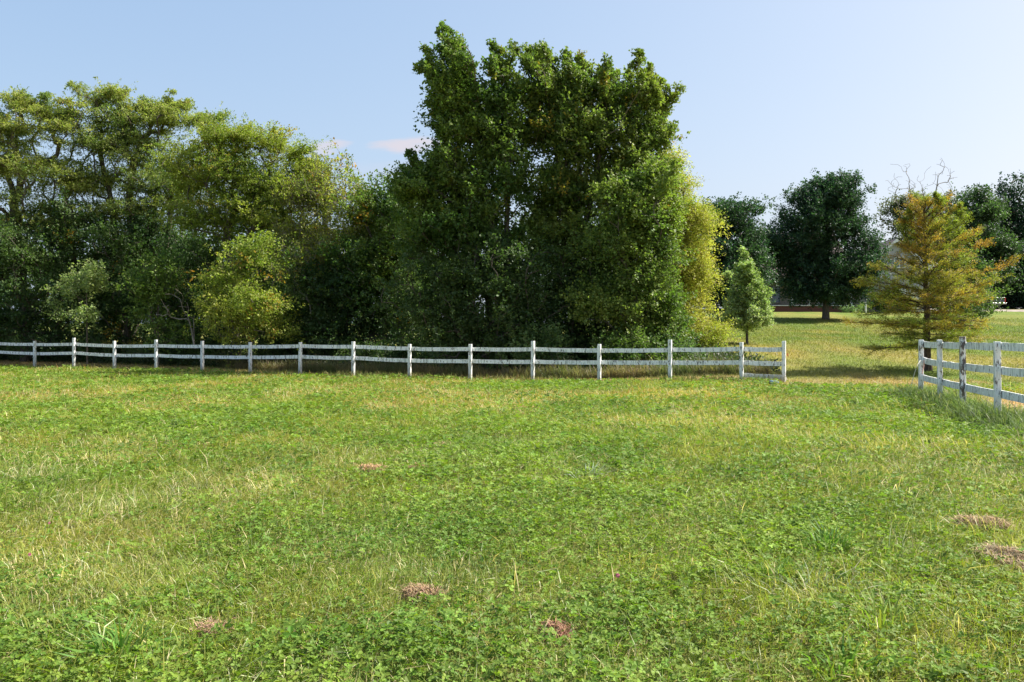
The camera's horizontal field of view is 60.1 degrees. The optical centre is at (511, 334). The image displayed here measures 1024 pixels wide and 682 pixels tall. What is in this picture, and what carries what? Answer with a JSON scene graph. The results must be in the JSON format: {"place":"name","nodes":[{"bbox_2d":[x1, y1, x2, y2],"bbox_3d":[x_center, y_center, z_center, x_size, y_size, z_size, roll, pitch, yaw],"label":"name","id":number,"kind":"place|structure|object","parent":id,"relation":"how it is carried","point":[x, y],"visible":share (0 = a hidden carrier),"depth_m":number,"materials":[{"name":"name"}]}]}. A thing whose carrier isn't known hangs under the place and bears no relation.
{"place":"outdoors","nodes":[
{"label":"outdoors","id":0,"kind":"place"},
{"bbox_2d":[0,309,1023,681],"bbox_3d":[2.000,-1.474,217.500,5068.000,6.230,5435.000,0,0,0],"label":"ground","id":1,"kind":"structure","parent":0,"point":[1000,315],"depth_m":6.56,"materials":[{"name":"green plant"}]},
{"bbox_2d":[0,207,46,347],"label":"background tree","id":2,"kind":"object","parent":1,"relation":"on","point":[14,286],"visible":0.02,"depth_m":59.45,"materials":[{"name":"green plant"}]},
{"bbox_2d":[0,329,58,359],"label":"undergrowth bush","id":3,"kind":"object","parent":1,"relation":"on","point":[6,346],"visible":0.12,"depth_m":47.80,"materials":[{"name":"green plant"}]},
{"bbox_2d":[19,340,88,360],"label":"undergrowth bush","id":4,"kind":"object","parent":1,"relation":"on","point":[54,351],"visible":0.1,"depth_m":46.57,"materials":[{"name":"green plant"}]},
{"bbox_2d":[0,213,111,350],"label":"background tree","id":5,"kind":"object","parent":1,"relation":"on","point":[40,325],"visible":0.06,"depth_m":56.01,"materials":[{"name":"green plant"}]},
{"bbox_2d":[0,185,126,361],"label":"broadleaf tree","id":6,"kind":"object","parent":1,"relation":"on","point":[26,316],"visible":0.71,"depth_m":45.17,"materials":[{"name":"green plant"}]},
{"bbox_2d":[0,84,134,359],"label":"locust tree","id":7,"kind":"object","parent":1,"relation":"on","point":[12,164],"visible":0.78,"depth_m":46.40,"materials":[{"name":"green plant"}]},
{"bbox_2d":[31,257,113,365],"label":"sapling","id":8,"kind":"object","parent":1,"relation":"on","point":[89,283],"visible":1,"depth_m":40.73,"materials":[{"name":"green plant"}]},
{"bbox_2d":[49,326,150,356],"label":"undergrowth bush","id":9,"kind":"object","parent":1,"relation":"on","point":[117,349],"visible":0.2,"depth_m":46.36,"materials":[{"name":"green plant"}]},
{"bbox_2d":[104,338,112,362],"bbox_3d":[-20.268,0.829,44.421,0.714,1.350,0.898,0,0,0],"label":"goldenrod","id":10,"kind":"object","parent":1,"relation":"on","point":[106,349],"visible":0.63,"depth_m":44.47,"materials":[{"name":"green plant"}]},
{"bbox_2d":[55,605,179,669],"bbox_3d":[-1.724,1.324,3.940,0.540,0.268,0.615,0,0,0],"label":"grass tuft","id":11,"kind":"object","parent":1,"relation":"on","point":[121,642],"visible":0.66,"depth_m":3.92,"materials":[{"name":"green plant"}]},
{"bbox_2d":[22,205,222,356],"bbox_3d":[-19.657,-2.600,46.482,11.625,8.426,6.870,0,0,14],"label":"broadleaf tree","id":12,"kind":"object","parent":1,"relation":"on","point":[139,233],"visible":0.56,"depth_m":45.97,"materials":[{"name":"green plant"}]},
{"bbox_2d":[111,344,133,359],"bbox_3d":[-19.239,0.917,43.946,1.153,1.164,0.841,0,0,0],"label":"goldenrod","id":13,"kind":"object","parent":1,"relation":"on","point":[125,353],"visible":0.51,"depth_m":43.97,"materials":[{"name":"green plant"}]},
{"bbox_2d":[96,209,164,342],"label":"background tree","id":14,"kind":"object","parent":1,"relation":"on","point":[125,269],"visible":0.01,"depth_m":58.65,"materials":[{"name":"green plant"}]},
{"bbox_2d":[27,76,237,340],"bbox_3d":[-20.752,-6.111,47.994,11.138,15.592,7.893,0,0,26],"label":"locust tree","id":15,"kind":"object","parent":1,"relation":"on","point":[124,119],"visible":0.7,"depth_m":47.24,"materials":[{"name":"green plant"}]},
{"bbox_2d":[127,340,143,363],"bbox_3d":[-18.541,0.855,43.670,0.968,1.394,0.795,0,0,0],"label":"goldenrod","id":16,"kind":"object","parent":1,"relation":"on","point":[133,349],"visible":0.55,"depth_m":43.51,"materials":[{"name":"green plant"}]},
{"bbox_2d":[133,339,151,363],"bbox_3d":[-18.049,0.796,43.301,0.956,1.484,1.176,0,0,-35],"label":"goldenrod","id":17,"kind":"object","parent":1,"relation":"on","point":[140,351],"visible":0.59,"depth_m":43.17,"materials":[{"name":"green plant"}]},
{"bbox_2d":[106,240,196,364],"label":"young tree","id":18,"kind":"object","parent":1,"relation":"on","point":[155,287],"visible":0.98,"depth_m":41.72,"materials":[{"name":"green plant"}]},
{"bbox_2d":[131,337,198,358],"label":"undergrowth bush","id":19,"kind":"object","parent":1,"relation":"on","point":[163,352],"visible":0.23,"depth_m":45.01,"materials":[{"name":"green plant"}]},
{"bbox_2d":[160,287,195,348],"bbox_3d":[-15.521,-0.808,40.882,1.728,2.942,1.301,0,0,-20],"label":"trunk","id":20,"kind":"object","parent":1,"relation":"on","point":[193,337],"visible":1,"depth_m":41.12,"materials":[{"name":"brown plant"}]},
{"bbox_2d":[138,207,256,352],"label":"background tree","id":21,"kind":"object","parent":1,"relation":"on","point":[189,236],"visible":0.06,"depth_m":56.47,"materials":[{"name":"green plant"}]},
{"bbox_2d":[183,613,236,637],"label":"hay clump","id":22,"kind":"object","parent":1,"relation":"on","point":[208,625],"visible":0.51,"depth_m":4.27,"materials":[{"name":"plant"}]},
{"bbox_2d":[165,331,266,360],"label":"undergrowth bush","id":23,"kind":"object","parent":1,"relation":"on","point":[208,341],"visible":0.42,"depth_m":43.16,"materials":[{"name":"green plant"}]},
{"bbox_2d":[132,227,311,354],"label":"broadleaf tree","id":24,"kind":"object","parent":1,"relation":"on","point":[186,300],"visible":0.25,"depth_m":45.15,"materials":[{"name":"green plant"}]},
{"bbox_2d":[172,224,315,366],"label":"young tree","id":25,"kind":"object","parent":1,"relation":"on","point":[237,307],"visible":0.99,"depth_m":39.13,"materials":[{"name":"green plant"}]},
{"bbox_2d":[140,101,352,355],"bbox_3d":[-12.871,-4.789,44.210,10.861,12.991,7.965,0,0,0],"label":"locust tree","id":26,"kind":"object","parent":1,"relation":"on","point":[252,185],"visible":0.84,"depth_m":43.20,"materials":[{"name":"green plant"}]},
{"bbox_2d":[189,201,333,351],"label":"background tree","id":27,"kind":"object","parent":1,"relation":"on","point":[258,231],"depth_m":55.74,"materials":[{"name":"green plant"}]},
{"bbox_2d":[240,332,321,362],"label":"undergrowth bush","id":28,"kind":"object","parent":1,"relation":"on","point":[259,351],"visible":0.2,"depth_m":41.33,"materials":[{"name":"green plant"}]},
{"bbox_2d":[294,271,316,360],"bbox_3d":[-9.735,-0.625,41.272,1.594,4.666,1.258,0,0,31],"label":"trunk","id":29,"kind":"object","parent":1,"relation":"on","point":[308,301],"visible":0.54,"depth_m":41.01,"materials":[{"name":"brown plant"}]},
{"bbox_2d":[268,214,364,352],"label":"background tree","id":30,"kind":"object","parent":1,"relation":"on","point":[314,248],"visible":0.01,"depth_m":59.04,"materials":[{"name":"green plant"}]},
{"bbox_2d":[252,137,398,316],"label":"sparse tree","id":31,"kind":"object","parent":1,"relation":"on","point":[320,192],"visible":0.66,"depth_m":42.23,"materials":[{"name":"green plant"}]},
{"bbox_2d":[273,332,400,362],"bbox_3d":[-8.130,0.753,41.093,5.110,1.816,4.134,0,0,25],"label":"undergrowth bush","id":32,"kind":"object","parent":1,"relation":"on","point":[316,352],"visible":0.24,"depth_m":40.48,"materials":[{"name":"green plant"}]},
{"bbox_2d":[253,245,449,361],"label":"broadleaf tree","id":33,"kind":"object","parent":1,"relation":"on","point":[324,325],"visible":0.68,"depth_m":40.86,"materials":[{"name":"green plant"}]},
{"bbox_2d":[355,463,386,471],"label":"hay clump","id":34,"kind":"object","parent":1,"relation":"on","point":[367,466],"visible":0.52,"depth_m":9.46,"materials":[{"name":"plant"}]},
{"bbox_2d":[307,164,461,342],"bbox_3d":[-5.584,-3.219,41.650,8.252,9.816,5.828,0,0,0],"label":"broadleaf tree","id":35,"kind":"object","parent":1,"relation":"on","point":[365,213],"visible":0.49,"depth_m":41.01,"materials":[{"name":"green plant"}]},
{"bbox_2d":[334,337,434,364],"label":"undergrowth bush","id":36,"kind":"object","parent":1,"relation":"on","point":[370,353],"visible":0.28,"depth_m":38.72,"materials":[{"name":"green plant"}]},
{"bbox_2d":[0,331,781,374],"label":"ground cover","id":37,"kind":"object","parent":1,"relation":"on","point":[174,361],"visible":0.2,"depth_m":40.62,"materials":[{"name":"green plant"}]},
{"bbox_2d":[0,338,787,381],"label":"rail fence","id":38,"kind":"object","parent":1,"relation":"on","point":[741,362],"visible":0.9,"depth_m":31.39,"materials":[{"name":"white paint"}]},
{"bbox_2d":[346,213,449,345],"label":"background tree","id":39,"kind":"object","parent":1,"relation":"on","point":[378,301],"visible":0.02,"depth_m":55.15,"materials":[{"name":"green plant"}]},
{"bbox_2d":[392,460,428,470],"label":"hay clump","id":40,"kind":"object","parent":1,"relation":"on","point":[409,466],"visible":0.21,"depth_m":9.52,"materials":[{"name":"plant"}]},
{"bbox_2d":[393,581,446,601],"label":"hay clump","id":41,"kind":"object","parent":1,"relation":"on","point":[408,589],"visible":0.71,"depth_m":4.84,"materials":[{"name":"plant"}]},
{"bbox_2d":[380,322,463,366],"bbox_3d":[-3.284,0.594,38.230,5.077,2.267,3.039,0,0,0],"label":"undergrowth bush","id":42,"kind":"object","parent":1,"relation":"on","point":[410,339],"visible":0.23,"depth_m":37.86,"materials":[{"name":"green plant"}]},
{"bbox_2d":[62,363,785,381],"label":"seed grass","id":43,"kind":"structure","parent":1,"relation":"on","point":[420,373],"depth_m":31.14,"materials":[{"name":"plant"}]},
{"bbox_2d":[82,348,772,378],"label":"weeds","id":44,"kind":"object","parent":1,"relation":"on","point":[562,371],"visible":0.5,"depth_m":33.02,"materials":[{"name":"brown plant"}]},
{"bbox_2d":[408,248,520,342],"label":"background tree","id":45,"kind":"object","parent":1,"relation":"on","point":[453,275],"visible":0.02,"depth_m":54.38,"materials":[{"name":"green plant"}]},
{"bbox_2d":[363,223,582,369],"bbox_3d":[-1.097,-1.399,35.745,8.244,6.457,6.057,0,0,30],"label":"shaded tree","id":46,"kind":"object","parent":1,"relation":"on","point":[459,325],"visible":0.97,"depth_m":35.21,"materials":[{"name":"green plant"}]},
{"bbox_2d":[375,19,571,368],"bbox_3d":[-1.396,-5.553,37.273,8.144,14.870,6.501,0,0,-41],"label":"towering tree","id":47,"kind":"object","parent":1,"relation":"on","point":[465,106],"visible":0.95,"depth_m":36.30,"materials":[{"name":"green plant"}]},
{"bbox_2d":[421,338,530,368],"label":"undergrowth bush","id":48,"kind":"object","parent":1,"relation":"on","point":[480,357],"visible":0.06,"depth_m":36.66,"materials":[{"name":"green plant"}]},
{"bbox_2d":[473,208,546,335],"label":"background tree","id":49,"kind":"object","parent":1,"relation":"on","point":[515,252],"visible":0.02,"depth_m":56.61,"materials":[{"name":"green plant"}]},
{"bbox_2d":[506,319,581,370],"bbox_3d":[1.288,0.564,34.437,3.104,2.409,2.978,0,0,0],"label":"shrub","id":50,"kind":"object","parent":1,"relation":"on","point":[542,338],"visible":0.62,"depth_m":34.19,"materials":[{"name":"green plant"}]},
{"bbox_2d":[537,616,577,644],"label":"hay clump","id":51,"kind":"object","parent":1,"relation":"on","point":[560,626],"visible":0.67,"depth_m":4.20,"materials":[{"name":"plant"}]},
{"bbox_2d":[527,204,623,335],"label":"background tree","id":52,"kind":"object","parent":1,"relation":"on","point":[565,275],"depth_m":53.83,"materials":[{"name":"green plant"}]},
{"bbox_2d":[503,232,650,360],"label":"shaded tree","id":53,"kind":"object","parent":1,"relation":"on","point":[570,277],"visible":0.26,"depth_m":36.03,"materials":[{"name":"green plant"}]},
{"bbox_2d":[548,323,616,367],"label":"undergrowth bush","id":54,"kind":"object","parent":1,"relation":"on","point":[581,346],"visible":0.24,"depth_m":35.98,"materials":[{"name":"green plant"}]},
{"bbox_2d":[560,462,609,479],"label":"grass tuft","id":55,"kind":"object","parent":1,"relation":"on","point":[591,474],"visible":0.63,"depth_m":8.88,"materials":[{"name":"green plant"}]},
{"bbox_2d":[505,38,690,353],"bbox_3d":[3.423,-5.375,37.938,8.042,14.405,8.677,0,0,0],"label":"towering tree","id":56,"kind":"object","parent":1,"relation":"on","point":[566,124],"visible":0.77,"depth_m":36.68,"materials":[{"name":"green plant"}]},
{"bbox_2d":[554,150,703,360],"bbox_3d":[4.533,-2.862,35.275,5.863,8.996,5.334,0,0,0],"label":"broadleaf tree","id":57,"kind":"object","parent":1,"relation":"on","point":[647,209],"visible":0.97,"depth_m":34.40,"materials":[{"name":"green plant"}]},
{"bbox_2d":[584,320,691,369],"bbox_3d":[4.763,0.512,33.385,4.076,2.146,3.219,0,0,0],"label":"shrub","id":58,"kind":"object","parent":1,"relation":"on","point":[619,342],"visible":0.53,"depth_m":33.16,"materials":[{"name":"green plant"}]},
{"bbox_2d":[607,238,723,318],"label":"background tree","id":59,"kind":"object","parent":1,"relation":"on","point":[703,286],"depth_m":55.40,"materials":[{"name":"green plant"}]},
{"bbox_2d":[655,321,711,359],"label":"shrub","id":60,"kind":"object","parent":1,"relation":"on","point":[688,354],"visible":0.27,"depth_m":33.70,"materials":[{"name":"green plant"}]},
{"bbox_2d":[635,144,741,347],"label":"feathery tree","id":61,"kind":"object","parent":1,"relation":"on","point":[696,273],"visible":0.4,"depth_m":37.45,"materials":[{"name":"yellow plant"}]},
{"bbox_2d":[667,191,779,325],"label":"maple tree","id":62,"kind":"object","parent":1,"relation":"on","point":[739,219],"visible":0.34,"depth_m":65.81,"materials":[{"name":"green plant"}]},
{"bbox_2d":[719,245,776,343],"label":"young maple","id":63,"kind":"object","parent":1,"relation":"on","point":[748,307],"visible":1,"depth_m":43.02,"materials":[{"name":"green plant"}]},
{"bbox_2d":[734,549,814,580],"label":"grass tuft","id":64,"kind":"object","parent":1,"relation":"on","point":[782,565],"visible":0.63,"depth_m":5.22,"materials":[{"name":"green plant"}]},
{"bbox_2d":[780,514,868,554],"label":"grass tuft","id":65,"kind":"object","parent":1,"relation":"on","point":[826,536],"visible":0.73,"depth_m":5.99,"materials":[{"name":"green plant"}]},
{"bbox_2d":[755,167,898,319],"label":"maple tree","id":66,"kind":"object","parent":1,"relation":"on","point":[807,255],"visible":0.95,"depth_m":72.81,"materials":[{"name":"green plant"}]},
{"bbox_2d":[713,558,947,634],"bbox_3d":[1.612,1.354,4.782,1.275,0.200,1.241,0,0,0],"label":"grass tuft","id":67,"kind":"object","parent":1,"relation":"on","point":[847,583],"visible":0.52,"depth_m":4.86,"materials":[{"name":"green plant"}]},
{"bbox_2d":[741,233,930,311],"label":"house","id":68,"kind":"structure","parent":1,"relation":"on","point":[780,305],"depth_m":87.40,"materials":[{"name":"red brick"}]},
{"bbox_2d":[771,285,780,302],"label":"window","id":69,"kind":"structure","parent":68,"relation":"in","point":[774,297],"depth_m":89.05,"materials":[{"name":"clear glass"}]},
{"bbox_2d":[894,257,904,267],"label":"window","id":70,"kind":"structure","parent":68,"relation":"in","point":[895,259],"depth_m":87.35,"materials":[{"name":"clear glass"}]},
{"bbox_2d":[888,289,918,310],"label":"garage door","id":71,"kind":"structure","parent":68,"relation":"in","point":[901,289],"depth_m":87.35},
{"bbox_2d":[795,629,897,679],"bbox_3d":[1.412,1.366,3.799,0.451,0.168,0.416,0,0,-39],"label":"grass tuft","id":72,"kind":"object","parent":1,"relation":"on","point":[851,659],"visible":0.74,"depth_m":3.76,"materials":[{"name":"green plant"}]},
{"bbox_2d":[840,305,862,312],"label":"garden plant","id":73,"kind":"object","parent":1,"relation":"on","point":[846,309],"visible":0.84,"depth_m":84.51,"materials":[{"name":"green plant"}]},
{"bbox_2d":[856,301,877,310],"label":"garden plant","id":74,"kind":"object","parent":1,"relation":"on","point":[863,306],"visible":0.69,"depth_m":84.80,"materials":[{"name":"green plant"}]},
{"bbox_2d":[867,291,893,311],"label":"foundation shrub","id":75,"kind":"object","parent":1,"relation":"on","point":[877,306],"visible":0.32,"depth_m":85.25,"materials":[{"name":"green plant"}]},
{"bbox_2d":[837,571,947,636],"bbox_3d":[1.824,1.322,4.281,0.524,0.252,0.527,0,0,24],"label":"grass tuft","id":76,"kind":"object","parent":1,"relation":"on","point":[874,612],"visible":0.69,"depth_m":4.34,"materials":[{"name":"green plant"}]},
{"bbox_2d":[873,181,966,260],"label":"background tree","id":77,"kind":"object","parent":1,"relation":"on","point":[888,211],"visible":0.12,"depth_m":107.22,"materials":[{"name":"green plant"}]},
{"bbox_2d":[886,158,956,252],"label":"dead tree","id":78,"kind":"object","parent":1,"relation":"on","point":[922,189],"visible":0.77,"depth_m":95.96,"materials":[{"name":"brown plant"}]},
{"bbox_2d":[840,189,1023,371],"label":"bald cypress","id":79,"kind":"object","parent":1,"relation":"on","point":[924,275],"visible":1,"depth_m":29.27,"materials":[{"name":"green plant"}]},
{"bbox_2d":[918,241,1013,333],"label":"hidden tree","id":80,"kind":"object","parent":1,"relation":"on","point":[981,265],"visible":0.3,"depth_m":40.38,"materials":[{"name":"green plant"}]},
{"bbox_2d":[918,337,1023,411],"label":"rail fence","id":81,"kind":"object","parent":1,"relation":"on","point":[997,370],"visible":0.88,"depth_m":17.09,"materials":[{"name":"white paint"}]},
{"bbox_2d":[923,182,1023,293],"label":"background tree","id":82,"kind":"object","parent":1,"relation":"on","point":[985,211],"visible":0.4,"depth_m":98.89,"materials":[{"name":"green plant"}]},
{"bbox_2d":[946,510,1014,530],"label":"hay clump","id":83,"kind":"object","parent":1,"relation":"on","point":[970,518],"visible":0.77,"depth_m":6.62,"materials":[{"name":"plant"}]},
{"bbox_2d":[974,539,1023,570],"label":"hay clump","id":84,"kind":"object","parent":1,"relation":"on","point":[995,549],"visible":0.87,"depth_m":5.71,"materials":[{"name":"plant"}]},
{"bbox_2d":[987,170,1023,308],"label":"dark conifer","id":85,"kind":"object","parent":1,"relation":"on","point":[1015,299],"visible":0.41,"depth_m":103.23,"materials":[{"name":"green plant"}]},
{"bbox_2d":[0,317,1023,409],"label":"lawn grass","id":86,"kind":"structure","parent":0,"point":[1016,336],"depth_m":39.64,"materials":[{"name":"green plant"}]},
{"bbox_2d":[0,0,1023,323],"label":"sky","id":87,"kind":"structure","parent":0,"point":[777,91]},
{"bbox_2d":[875,381,1023,438],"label":"long grass","id":88,"kind":"structure","parent":0,"point":[967,410],"depth_m":15.74,"materials":[{"name":"green plant"}]},
{"bbox_2d":[930,309,1023,311],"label":"driveway","id":89,"kind":"structure","parent":0,"point":[1004,310],"depth_m":87.13,"materials":[{"name":"grey concrete"}]},
{"bbox_2d":[968,295,1006,308],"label":"pickup truck","id":90,"kind":"object","parent":89,"relation":"on","point":[999,303],"visible":0.16,"depth_m":91.06,"materials":[{"name":"white paint"}]}
]}

